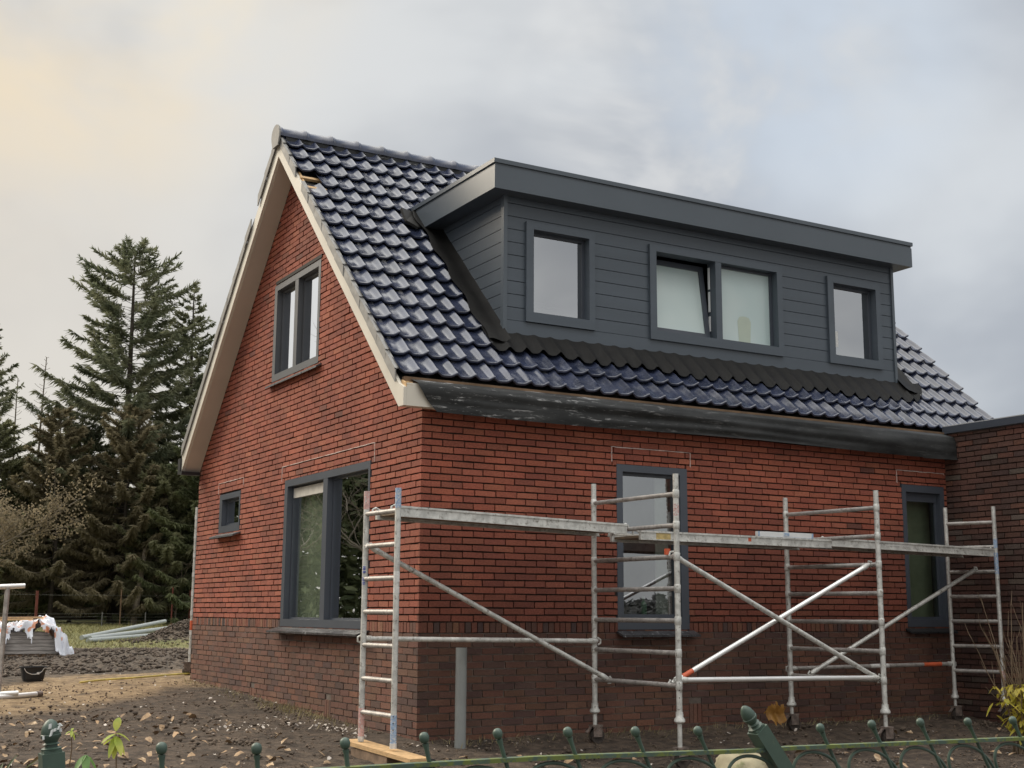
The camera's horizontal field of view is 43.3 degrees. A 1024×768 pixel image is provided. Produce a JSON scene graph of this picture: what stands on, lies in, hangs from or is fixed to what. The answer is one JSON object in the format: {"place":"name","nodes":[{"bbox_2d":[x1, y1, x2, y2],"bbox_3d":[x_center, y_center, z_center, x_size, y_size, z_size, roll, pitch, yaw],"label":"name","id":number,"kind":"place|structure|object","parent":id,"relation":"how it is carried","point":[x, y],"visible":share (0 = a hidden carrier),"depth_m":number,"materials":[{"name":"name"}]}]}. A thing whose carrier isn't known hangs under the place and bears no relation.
{"place":"outdoors","nodes":[
{"label":"outdoors","id":0,"kind":"place"},
{"bbox_2d":[2,618,189,676],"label":"churned soil","id":1,"kind":"structure","parent":0,"point":[131,657],"depth_m":22.33,"materials":[{"name":"brown soil"}]},
{"bbox_2d":[7,621,187,647],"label":"grass","id":2,"kind":"structure","parent":0,"point":[80,632],"depth_m":41.75,"materials":[{"name":"green plant"}]},
{"bbox_2d":[79,619,166,639],"bbox_3d":[-11.272,7.167,37.742,0.123,0.503,7.034,0,-10,3],"label":"grey pipe","id":3,"kind":"object","parent":2,"relation":"on","point":[122,629],"visible":1,"depth_m":37.55,"materials":[{"name":"plastic"}]},
{"bbox_2d":[0,619,1023,767],"bbox_3d":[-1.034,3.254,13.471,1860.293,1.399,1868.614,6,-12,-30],"label":"ground","id":4,"kind":"structure","parent":0,"point":[235,711],"depth_m":11.90,"materials":[{"name":"soil"}]},
{"bbox_2d":[0,380,24,615],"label":"bare larch","id":5,"kind":"object","parent":4,"relation":"on","point":[13,446],"visible":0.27,"depth_m":61.26,"materials":[{"name":"brown plant"}]},
{"bbox_2d":[0,583,25,695],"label":"frame stand","id":6,"kind":"object","parent":4,"relation":"on","point":[7,587],"visible":1,"depth_m":13.98,"materials":[{"name":"metal"}]},
{"bbox_2d":[0,328,37,558],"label":"spruce","id":7,"kind":"object","parent":4,"relation":"on","point":[7,400],"visible":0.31,"depth_m":57.84,"materials":[{"name":"green plant"}]},
{"bbox_2d":[0,755,37,767],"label":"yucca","id":8,"kind":"object","parent":4,"relation":"on","point":[12,760],"visible":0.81,"depth_m":6.13,"materials":[{"name":"green plant"}]},
{"bbox_2d":[0,691,42,698],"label":"aluminium tube","id":9,"kind":"object","parent":4,"relation":"on","point":[29,694],"visible":1,"depth_m":14.01,"materials":[{"name":"metal"}]},
{"bbox_2d":[0,418,64,610],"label":"cypress","id":10,"kind":"object","parent":4,"relation":"on","point":[14,465],"visible":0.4,"depth_m":55.12,"materials":[{"name":"green plant"}]},
{"bbox_2d":[19,666,47,681],"bbox_3d":[-5.991,3.626,16.122,0.336,0.182,0.267,6,-12,-30],"label":"mortar tub","id":11,"kind":"object","parent":4,"relation":"on","point":[32,673],"visible":1,"depth_m":16.03,"materials":[{"name":"black plastic"}]},
{"bbox_2d":[21,356,49,615],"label":"bare larch","id":12,"kind":"object","parent":4,"relation":"on","point":[39,444],"visible":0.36,"depth_m":60.98,"materials":[{"name":"brown plant"}]},
{"bbox_2d":[0,615,73,656],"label":"brick pallet","id":13,"kind":"object","parent":4,"relation":"on","point":[29,640],"visible":0.84,"depth_m":23.29,"materials":[{"name":"white wood"}]},
{"bbox_2d":[0,618,32,620],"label":"timber batten","id":14,"kind":"object","parent":13,"relation":"on","point":[20,619],"visible":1,"depth_m":23.30,"materials":[{"name":"brown wood"}]},
{"bbox_2d":[0,617,42,618],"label":"timber batten","id":15,"kind":"object","parent":13,"relation":"on","point":[25,617],"visible":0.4,"depth_m":23.78,"materials":[{"name":"brown wood"}]},
{"bbox_2d":[0,460,105,566],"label":"hawthorn","id":16,"kind":"object","parent":4,"relation":"on","point":[10,527],"visible":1,"depth_m":45.50,"materials":[{"name":"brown plant"}]},
{"bbox_2d":[0,406,114,617],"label":"larch","id":17,"kind":"object","parent":4,"relation":"on","point":[32,569],"visible":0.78,"depth_m":53.87,"materials":[{"name":"green plant"}]},
{"bbox_2d":[65,728,77,766],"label":"seedling","id":18,"kind":"object","parent":4,"relation":"on","point":[71,733],"visible":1,"depth_m":9.38,"materials":[{"name":"green plant"}]},
{"bbox_2d":[8,430,138,621],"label":"cypress","id":19,"kind":"object","parent":4,"relation":"on","point":[43,606],"visible":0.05,"depth_m":56.67,"materials":[{"name":"green plant"}]},
{"bbox_2d":[0,535,157,618],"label":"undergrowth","id":20,"kind":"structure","parent":4,"relation":"on","point":[57,614],"depth_m":61.95,"materials":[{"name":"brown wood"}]},
{"bbox_2d":[0,486,157,619],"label":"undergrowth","id":21,"kind":"object","parent":4,"relation":"on","point":[1,591],"depth_m":63.49,"materials":[{"name":"green plant"}]},
{"bbox_2d":[74,755,95,767],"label":"seedling","id":22,"kind":"object","parent":4,"relation":"on","point":[84,760],"visible":1,"depth_m":7.17,"materials":[{"name":"green plant"}]},
{"bbox_2d":[0,587,191,625],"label":"wire fence","id":23,"kind":"object","parent":4,"relation":"on","point":[35,613],"visible":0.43,"depth_m":50.88,"materials":[{"name":"brown wood"}]},
{"bbox_2d":[101,718,128,767],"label":"sapling","id":24,"kind":"object","parent":4,"relation":"on","point":[115,744],"visible":1,"depth_m":8.06,"materials":[{"name":"green plant"}]},
{"bbox_2d":[16,233,214,622],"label":"spruce","id":25,"kind":"object","parent":4,"relation":"on","point":[115,375],"visible":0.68,"depth_m":58.19,"materials":[{"name":"green plant"}]},
{"bbox_2d":[39,404,192,623],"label":"larch","id":26,"kind":"object","parent":4,"relation":"on","point":[121,491],"visible":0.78,"depth_m":53.78,"materials":[{"name":"green plant"}]},
{"bbox_2d":[86,633,149,642],"bbox_3d":[-10.736,7.002,35.564,0.123,0.193,4.482,-1,-10,6],"label":"grey pipe","id":27,"kind":"object","parent":4,"relation":"on","point":[123,637],"visible":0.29,"depth_m":34.89,"materials":[{"name":"plastic"}]},
{"bbox_2d":[88,626,166,637],"bbox_3d":[-10.893,7.154,37.029,0.139,0.339,6.007,-1,-10,5],"label":"grey pipe","id":28,"kind":"object","parent":4,"relation":"on","point":[143,631],"visible":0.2,"depth_m":36.67,"materials":[{"name":"plastic"}]},
{"bbox_2d":[79,673,189,682],"bbox_3d":[-4.855,3.826,16.790,0.103,0.044,2.166,-4,-11,24],"label":"cord","id":29,"kind":"object","parent":4,"relation":"on","point":[133,677],"visible":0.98,"depth_m":16.63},
{"bbox_2d":[82,445,187,619],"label":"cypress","id":30,"kind":"object","parent":4,"relation":"on","point":[98,616],"visible":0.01,"depth_m":61.67,"materials":[{"name":"green plant"}]},
{"bbox_2d":[130,548,146,624],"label":"tree trunk","id":31,"kind":"object","parent":4,"relation":"on","point":[137,604],"visible":0.38,"depth_m":52.86,"materials":[{"name":"brown plant"}]},
{"bbox_2d":[110,415,199,624],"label":"cypress","id":32,"kind":"object","parent":4,"relation":"on","point":[184,607],"visible":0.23,"depth_m":53.35,"materials":[{"name":"green plant"}]},
{"bbox_2d":[113,460,198,624],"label":"cypress","id":33,"kind":"object","parent":4,"relation":"on","point":[165,477],"visible":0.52,"depth_m":53.49,"materials":[{"name":"green plant"}]},
{"bbox_2d":[132,549,192,617],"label":"bare tree","id":34,"kind":"object","parent":4,"relation":"on","point":[155,594],"visible":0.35,"depth_m":53.21,"materials":[{"name":"brown plant"}]},
{"bbox_2d":[128,287,215,618],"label":"spruce","id":35,"kind":"object","parent":4,"relation":"on","point":[179,314],"visible":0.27,"depth_m":61.22,"materials":[{"name":"green plant"}]},
{"bbox_2d":[151,397,195,599],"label":"cypress","id":36,"kind":"object","parent":4,"relation":"on","point":[183,411],"visible":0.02,"depth_m":58.81,"materials":[{"name":"green plant"}]},
{"bbox_2d":[181,507,197,674],"bbox_3d":[-4.179,2.916,18.162,0.903,2.318,0.105,8,-13,-38],"label":"drainpipe","id":37,"kind":"object","parent":4,"relation":"on","point":[186,667],"visible":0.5,"depth_m":17.90,"materials":[{"name":"metal"}]},
{"bbox_2d":[351,748,405,763],"bbox_3d":[-1.051,2.939,10.127,0.181,0.152,0.609,7,-12,-33],"label":"wooden block","id":38,"kind":"object","parent":4,"relation":"on","point":[374,758],"depth_m":10.02,"materials":[{"name":"beige wood"}]},
{"bbox_2d":[349,739,426,762],"bbox_3d":[-0.997,2.853,10.033,0.170,0.082,1.123,7,-12,-33],"label":"wooden plank","id":39,"kind":"object","parent":38,"relation":"on","point":[386,751],"visible":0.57,"depth_m":9.91,"materials":[{"name":"brown wood"}]},
{"bbox_2d":[454,647,466,748],"bbox_3d":[-0.441,2.766,11.071,0.104,0.986,0.105,6,-12,-30],"label":"drain pipe","id":40,"kind":"object","parent":4,"relation":"on","point":[460,695],"visible":0.83,"depth_m":11.05,"materials":[{"name":"grey plastic"}]},
{"bbox_2d":[0,670,1007,764],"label":"mortar chips","id":41,"kind":"object","parent":4,"relation":"on","point":[328,757],"visible":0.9,"depth_m":11.74,"materials":[{"name":"grey concrete"}]},
{"bbox_2d":[0,711,1016,767],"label":"fallen leaves","id":42,"kind":"object","parent":4,"relation":"on","point":[272,758],"visible":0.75,"depth_m":10.74,"materials":[{"name":"brown plant"}]},
{"bbox_2d":[0,698,1019,767],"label":"soil lumps","id":43,"kind":"object","parent":4,"relation":"on","point":[239,741],"visible":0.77,"depth_m":11.35,"materials":[{"name":"brown soil"}]},
{"bbox_2d":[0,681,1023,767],"bbox_3d":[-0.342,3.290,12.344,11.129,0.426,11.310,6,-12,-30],"label":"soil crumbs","id":44,"kind":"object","parent":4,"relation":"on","point":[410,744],"visible":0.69,"depth_m":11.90,"materials":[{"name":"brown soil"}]},
{"bbox_2d":[38,706,1023,767],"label":"garden fence","id":45,"kind":"object","parent":4,"relation":"on","point":[769,749],"visible":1,"depth_m":4.11,"materials":[{"name":"green metal"}]},
{"bbox_2d":[175,676,950,747],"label":"dry grass","id":46,"kind":"structure","parent":4,"relation":"on","point":[284,706],"depth_m":13.11,"materials":[{"name":"beige plant"}]},
{"bbox_2d":[177,124,993,740],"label":"brick house","id":47,"kind":"structure","parent":4,"relation":"on","point":[503,336],"depth_m":13.52,"materials":[{"name":"red brick"}]},
{"bbox_2d":[209,490,241,538],"bbox_3d":[-3.239,1.640,16.324,0.902,0.729,1.065,6,-12,-30],"label":"window","id":48,"kind":"structure","parent":47,"relation":"in","point":[229,508],"depth_m":16.28,"materials":[{"name":"grey glass"}]},
{"bbox_2d":[265,254,323,388],"bbox_3d":[-2.442,-0.684,14.687,0.162,1.281,1.617,6,-12,-30],"label":"window","id":49,"kind":"structure","parent":47,"relation":"in","point":[297,310],"depth_m":14.70,"materials":[{"name":"grey glass"}]},
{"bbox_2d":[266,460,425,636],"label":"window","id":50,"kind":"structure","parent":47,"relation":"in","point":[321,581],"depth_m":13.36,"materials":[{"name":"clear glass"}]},
{"bbox_2d":[524,221,595,330],"bbox_3d":[0.473,-1.101,13.347,0.838,1.047,0.148,6,-12,-30],"label":"window","id":51,"kind":"structure","parent":47,"relation":"in","point":[559,261],"depth_m":13.39,"materials":[{"name":"grey glass"}]},
{"bbox_2d":[615,464,700,636],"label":"window","id":52,"kind":"structure","parent":47,"relation":"in","point":[631,480],"depth_m":12.93,"materials":[{"name":"clear glass"}]},
{"bbox_2d":[648,244,784,356],"bbox_3d":[2.100,-0.808,14.627,1.913,1.350,0.788,6,-12,-30],"label":"window","id":53,"kind":"structure","parent":47,"relation":"in","point":[730,303],"depth_m":14.39,"materials":[{"name":"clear glass"}]},
{"bbox_2d":[825,276,883,369],"bbox_3d":[4.050,-0.714,15.382,0.857,1.046,0.148,6,-12,-30],"label":"window","id":54,"kind":"structure","parent":47,"relation":"in","point":[854,320],"depth_m":15.43,"materials":[{"name":"clear glass"}]},
{"bbox_2d":[900,484,957,633],"bbox_3d":[4.338,2.032,15.091,0.914,1.818,1.482,6,-12,-30],"label":"window","id":55,"kind":"structure","parent":47,"relation":"in","point":[922,506],"depth_m":14.76,"materials":[{"name":"clear glass"}]},
{"bbox_2d":[357,474,1011,767],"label":"scaffold","id":56,"kind":"object","parent":4,"relation":"on","point":[597,734],"visible":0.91,"depth_m":11.50,"materials":[{"name":"metal"}]},
{"bbox_2d":[372,504,628,535],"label":"scaffold deck","id":57,"kind":"structure","parent":56,"relation":"on","point":[488,520],"depth_m":10.93,"materials":[{"name":"metal"}]},
{"bbox_2d":[607,530,831,549],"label":"scaffold deck","id":58,"kind":"structure","parent":56,"relation":"on","point":[703,539],"depth_m":11.99,"materials":[{"name":"metal"}]},
{"bbox_2d":[755,531,813,538],"bbox_3d":[2.639,1.465,12.467,0.700,0.057,0.043,6,-12,-30],"label":"spirit level","id":59,"kind":"object","parent":58,"relation":"on","point":[785,534],"visible":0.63,"depth_m":12.44,"materials":[{"name":"white metal"}]},
{"bbox_2d":[799,536,993,557],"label":"scaffold deck","id":60,"kind":"structure","parent":56,"relation":"on","point":[858,545],"depth_m":13.36,"materials":[{"name":"metal"}]},
{"bbox_2d":[715,753,767,767],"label":"boulder","id":61,"kind":"object","parent":4,"relation":"on","point":[723,760],"visible":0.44,"depth_m":8.89,"materials":[{"name":"beige stone"}]},
{"bbox_2d":[763,701,786,725],"bbox_3d":[2.517,3.159,12.325,0.210,0.249,0.097,6,-12,-30],"label":"dead leaf","id":62,"kind":"object","parent":4,"relation":"on","point":[775,713],"visible":0.99,"depth_m":12.34,"materials":[{"name":"brown plant"}]},
{"bbox_2d":[942,414,1023,725],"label":"brick annexe","id":63,"kind":"structure","parent":4,"relation":"on","point":[984,472],"depth_m":14.27,"materials":[{"name":"brick"}]},
{"bbox_2d":[965,592,1023,753],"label":"shrub","id":64,"kind":"object","parent":4,"relation":"on","point":[1015,698],"visible":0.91,"depth_m":11.69,"materials":[{"name":"yellow plant"}]},
{"bbox_2d":[0,0,1023,509],"label":"sky","id":65,"kind":"structure","parent":0,"point":[155,120],"materials":[{"name":"grey"}]}
]}

